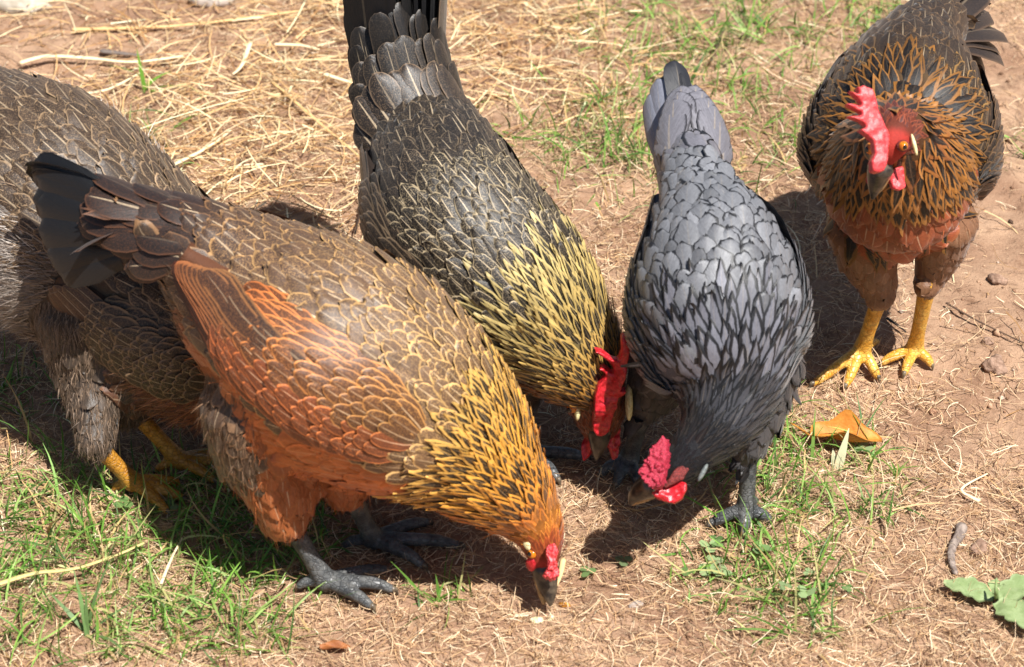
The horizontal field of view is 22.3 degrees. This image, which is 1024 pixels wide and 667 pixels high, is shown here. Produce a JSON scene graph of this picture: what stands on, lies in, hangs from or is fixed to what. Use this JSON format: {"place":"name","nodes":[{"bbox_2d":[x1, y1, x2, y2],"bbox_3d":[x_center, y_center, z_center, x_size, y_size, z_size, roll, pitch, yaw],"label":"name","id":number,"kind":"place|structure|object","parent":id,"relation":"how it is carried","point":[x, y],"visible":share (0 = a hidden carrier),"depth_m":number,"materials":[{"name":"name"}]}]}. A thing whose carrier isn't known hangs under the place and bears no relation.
{"place":"outdoors","nodes":[
{"label":"outdoors","id":0,"kind":"place"},
{"bbox_2d":[0,0,1023,666],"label":"ground","id":1,"kind":"structure","parent":0,"point":[998,234],"depth_m":2.31,"materials":[{"name":"brown soil"}]},
{"bbox_2d":[0,0,52,13],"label":"stone","id":2,"kind":"object","parent":1,"relation":"on","point":[15,5],"visible":0.83,"depth_m":2.91,"materials":[{"name":"beige stone"}]},
{"bbox_2d":[0,542,144,585],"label":"straw stalk","id":3,"kind":"object","parent":1,"relation":"on","point":[12,579],"visible":0.99,"depth_m":2.10,"materials":[{"name":"beige plant"}]},
{"bbox_2d":[48,553,138,653],"bbox_3d":[-0.321,0.210,2.050,0.092,0.055,0.046,27,43,33],"label":"grass tuft","id":4,"kind":"object","parent":1,"relation":"on","point":[84,627],"visible":0.99,"depth_m":2.05,"materials":[{"name":"green plant"}]},
{"bbox_2d":[19,54,183,63],"bbox_3d":[-0.445,-0.297,2.810,0.177,0.006,0.022,0,35,0],"label":"straw stalk","id":5,"kind":"object","parent":1,"relation":"on","point":[27,60],"visible":0.99,"depth_m":2.81,"materials":[{"name":"beige plant"}]},
{"bbox_2d":[0,62,216,517],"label":"hen","id":6,"kind":"object","parent":1,"relation":"on","point":[115,358],"visible":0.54,"depth_m":2.14,"materials":[{"name":"brown"}]},
{"bbox_2d":[89,73,139,93],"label":"straw stalk","id":7,"kind":"object","parent":1,"relation":"on","point":[112,87],"visible":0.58,"depth_m":2.76,"materials":[{"name":"beige plant"}]},
{"bbox_2d":[100,49,143,56],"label":"twig","id":8,"kind":"object","parent":1,"relation":"on","point":[105,51],"visible":0.96,"depth_m":2.83,"materials":[{"name":"wood"}]},
{"bbox_2d":[137,51,181,92],"bbox_3d":[-0.372,-0.276,2.756,0.052,0.049,0.027,0,35,0],"label":"grass tuft","id":9,"kind":"object","parent":1,"relation":"on","point":[142,77],"visible":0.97,"depth_m":2.76,"materials":[{"name":"green plant"}]},
{"bbox_2d":[72,7,317,30],"bbox_3d":[-0.350,-0.348,2.889,0.277,0.006,0.019,-7,36,-10],"label":"straw stalk","id":10,"kind":"object","parent":1,"relation":"on","point":[132,27],"visible":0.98,"depth_m":2.88,"materials":[{"name":"beige plant"}]},
{"bbox_2d":[175,130,230,164],"bbox_3d":[-0.315,-0.189,2.647,0.012,0.006,0.095,23,41,29],"label":"straw stalk","id":11,"kind":"object","parent":1,"relation":"on","point":[194,154],"visible":0.76,"depth_m":2.63,"materials":[{"name":"beige plant"}]},
{"bbox_2d":[188,0,234,7],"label":"stone","id":12,"kind":"object","parent":1,"relation":"on","point":[202,3],"visible":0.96,"depth_m":2.92,"materials":[{"name":"beige stone"}]},
{"bbox_2d":[232,41,252,73],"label":"straw stalk","id":13,"kind":"object","parent":1,"relation":"on","point":[247,50],"visible":0.99,"depth_m":2.81,"materials":[{"name":"beige plant"}]},
{"bbox_2d":[24,152,567,612],"bbox_3d":[-0.171,0.047,2.052,0.430,0.320,0.230,0,35,0],"label":"hen","id":14,"kind":"object","parent":1,"relation":"on","point":[342,372],"visible":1,"depth_m":1.99,"materials":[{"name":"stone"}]},
{"bbox_2d":[274,43,318,49],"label":"straw stalk","id":15,"kind":"object","parent":1,"relation":"on","point":[289,44],"visible":1,"depth_m":2.83,"materials":[{"name":"beige plant"}]},
{"bbox_2d":[271,81,358,156],"bbox_3d":[-0.202,-0.222,2.695,0.005,0.009,0.204,-20,39,-26],"label":"straw stalk","id":16,"kind":"object","parent":1,"relation":"on","point":[274,83],"visible":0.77,"depth_m":2.71,"materials":[{"name":"beige plant"}]},
{"bbox_2d":[320,640,349,649],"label":"fallen leaf","id":17,"kind":"object","parent":1,"relation":"on","point":[337,644],"visible":1,"depth_m":2.04,"materials":[{"name":"orange plant"}]},
{"bbox_2d":[323,73,352,83],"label":"straw stalk","id":18,"kind":"object","parent":1,"relation":"on","point":[336,78],"visible":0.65,"depth_m":2.77,"materials":[{"name":"beige plant"}]},
{"bbox_2d":[354,214,358,234],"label":"twig","id":19,"kind":"object","parent":1,"relation":"on","point":[357,222],"visible":0.5,"depth_m":2.52,"materials":[{"name":"wood"}]},
{"bbox_2d":[422,574,468,601],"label":"grass tuft","id":20,"kind":"object","parent":1,"relation":"on","point":[438,592],"visible":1,"depth_m":2.08,"materials":[{"name":"green plant"}]},
{"bbox_2d":[343,0,632,486],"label":"hen","id":21,"kind":"object","parent":1,"relation":"on","point":[456,201],"visible":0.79,"depth_m":2.12,"materials":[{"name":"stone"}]},
{"bbox_2d":[113,442,873,597],"bbox_3d":[-0.011,0.152,2.162,0.648,0.016,0.222,0,35,0],"label":"clover","id":22,"kind":"object","parent":1,"relation":"on","point":[803,594],"visible":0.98,"depth_m":2.12,"materials":[{"name":"green plant"}]},
{"bbox_2d":[0,0,1023,666],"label":"grass","id":23,"kind":"structure","parent":1,"relation":"on","point":[228,536],"depth_m":2.16,"materials":[{"name":"green plant"}]},
{"bbox_2d":[159,537,182,583],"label":"straw stalk","id":24,"kind":"object","parent":23,"relation":"on","point":[166,570],"visible":0.99,"depth_m":2.11,"materials":[{"name":"beige plant"}]},
{"bbox_2d":[0,0,1023,560],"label":"hay litter","id":25,"kind":"object","parent":1,"relation":"on","point":[310,108],"visible":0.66,"depth_m":2.77,"materials":[{"name":"plant"}]},
{"bbox_2d":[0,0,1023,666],"bbox_3d":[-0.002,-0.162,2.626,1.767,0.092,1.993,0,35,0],"label":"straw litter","id":26,"kind":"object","parent":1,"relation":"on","point":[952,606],"visible":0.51,"depth_m":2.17,"materials":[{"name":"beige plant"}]},
{"bbox_2d":[5,0,1023,666],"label":"soil crumbs","id":27,"kind":"object","parent":1,"relation":"on","point":[995,332],"visible":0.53,"depth_m":2.39,"materials":[{"name":"brown soil"}]},
{"bbox_2d":[529,617,542,623],"bbox_3d":[0.019,0.228,2.063,0.011,0.005,0.007,0,35,0],"label":"seed grain","id":28,"kind":"object","parent":1,"relation":"on","point":[540,619],"visible":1,"depth_m":2.06},
{"bbox_2d":[557,558,565,586],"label":"straw stalk","id":29,"kind":"object","parent":1,"relation":"on","point":[562,565],"visible":0.73,"depth_m":2.10,"materials":[{"name":"beige plant"}]},
{"bbox_2d":[558,602,569,606],"bbox_3d":[0.042,0.218,2.085,0.011,0.004,0.005,0,35,0],"label":"seed grain","id":30,"kind":"object","parent":1,"relation":"on","point":[563,605],"visible":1,"depth_m":2.08},
{"bbox_2d":[628,600,643,608],"bbox_3d":[0.099,0.218,2.082,0.013,0.006,0.011,0,35,0],"label":"stone","id":31,"kind":"object","parent":1,"relation":"on","point":[633,603],"visible":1,"depth_m":2.08,"materials":[{"name":"beige stone"}]},
{"bbox_2d":[597,60,814,538],"bbox_3d":[0.160,-0.008,2.158,0.175,0.297,0.372,0,35,0],"label":"hen","id":32,"kind":"object","parent":1,"relation":"on","point":[717,314],"visible":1,"depth_m":2.05,"materials":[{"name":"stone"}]},
{"bbox_2d":[710,27,724,61],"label":"twig","id":33,"kind":"object","parent":1,"relation":"on","point":[717,47],"visible":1,"depth_m":2.83,"materials":[{"name":"plant"}]},
{"bbox_2d":[785,407,848,462],"bbox_3d":[0.263,0.088,2.235,0.054,0.054,0.047,-4,35,-5],"label":"grass tuft","id":34,"kind":"object","parent":1,"relation":"on","point":[813,445],"visible":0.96,"depth_m":2.24,"materials":[{"name":"green plant"}]},
{"bbox_2d":[790,409,881,441],"bbox_3d":[0.280,0.084,2.253,0.084,0.026,0.033,10,36,14],"label":"fallen leaf","id":35,"kind":"object","parent":1,"relation":"on","point":[845,419],"visible":0.95,"depth_m":2.26,"materials":[{"name":"orange plant"}]},
{"bbox_2d":[831,428,848,470],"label":"grass tuft","id":36,"kind":"object","parent":1,"relation":"on","point":[842,451],"visible":0.94,"depth_m":2.23,"materials":[{"name":"beige plant"}]},
{"bbox_2d":[886,317,905,331],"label":"twig","id":37,"kind":"object","parent":1,"relation":"on","point":[893,322],"visible":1,"depth_m":2.40,"materials":[{"name":"wood"}]},
{"bbox_2d":[796,0,1008,391],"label":"hen","id":38,"kind":"object","parent":1,"relation":"on","point":[900,148],"visible":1,"depth_m":2.21,"materials":[{"name":"brown"}]},
{"bbox_2d":[947,522,967,574],"bbox_3d":[0.365,0.177,2.135,0.013,0.012,0.065,9,36,13],"label":"stick","id":39,"kind":"object","parent":1,"relation":"on","point":[960,531],"visible":0.99,"depth_m":2.14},
{"bbox_2d":[960,473,987,501],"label":"straw stalk","id":40,"kind":"object","parent":1,"relation":"on","point":[968,495],"visible":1,"depth_m":2.20,"materials":[{"name":"beige plant"}]},
{"bbox_2d":[969,538,990,556],"bbox_3d":[0.386,0.178,2.143,0.020,0.014,0.017,0,35,0],"label":"soil clod","id":41,"kind":"object","parent":1,"relation":"on","point":[981,543],"visible":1,"depth_m":2.14,"materials":[{"name":"brown soil"}]},
{"bbox_2d":[943,573,1023,628],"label":"weed plant","id":42,"kind":"object","parent":1,"relation":"on","point":[1013,586],"visible":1,"depth_m":2.08,"materials":[{"name":"green plant"}]},
{"bbox_2d":[946,302,1023,342],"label":"twig","id":43,"kind":"object","parent":1,"relation":"on","point":[952,306],"visible":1,"depth_m":2.40,"materials":[{"name":"wood"}]},
{"bbox_2d":[981,336,993,344],"bbox_3d":[0.437,0.008,2.383,0.012,0.009,0.011,0,35,0],"label":"soil clod","id":44,"kind":"object","parent":1,"relation":"on","point":[987,341],"visible":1,"depth_m":2.38,"materials":[{"name":"brown soil"}]},
{"bbox_2d":[981,354,1007,375],"bbox_3d":[0.436,0.029,2.350,0.023,0.019,0.026,0,35,0],"label":"soil clod","id":45,"kind":"object","parent":1,"relation":"on","point":[994,364],"visible":1,"depth_m":2.34,"materials":[{"name":"brown soil"}]},
{"bbox_2d":[987,273,1007,284],"bbox_3d":[0.461,-0.052,2.465,0.021,0.011,0.013,16,38,21],"label":"soil clod","id":46,"kind":"object","parent":1,"relation":"on","point":[997,279],"visible":1,"depth_m":2.46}
]}

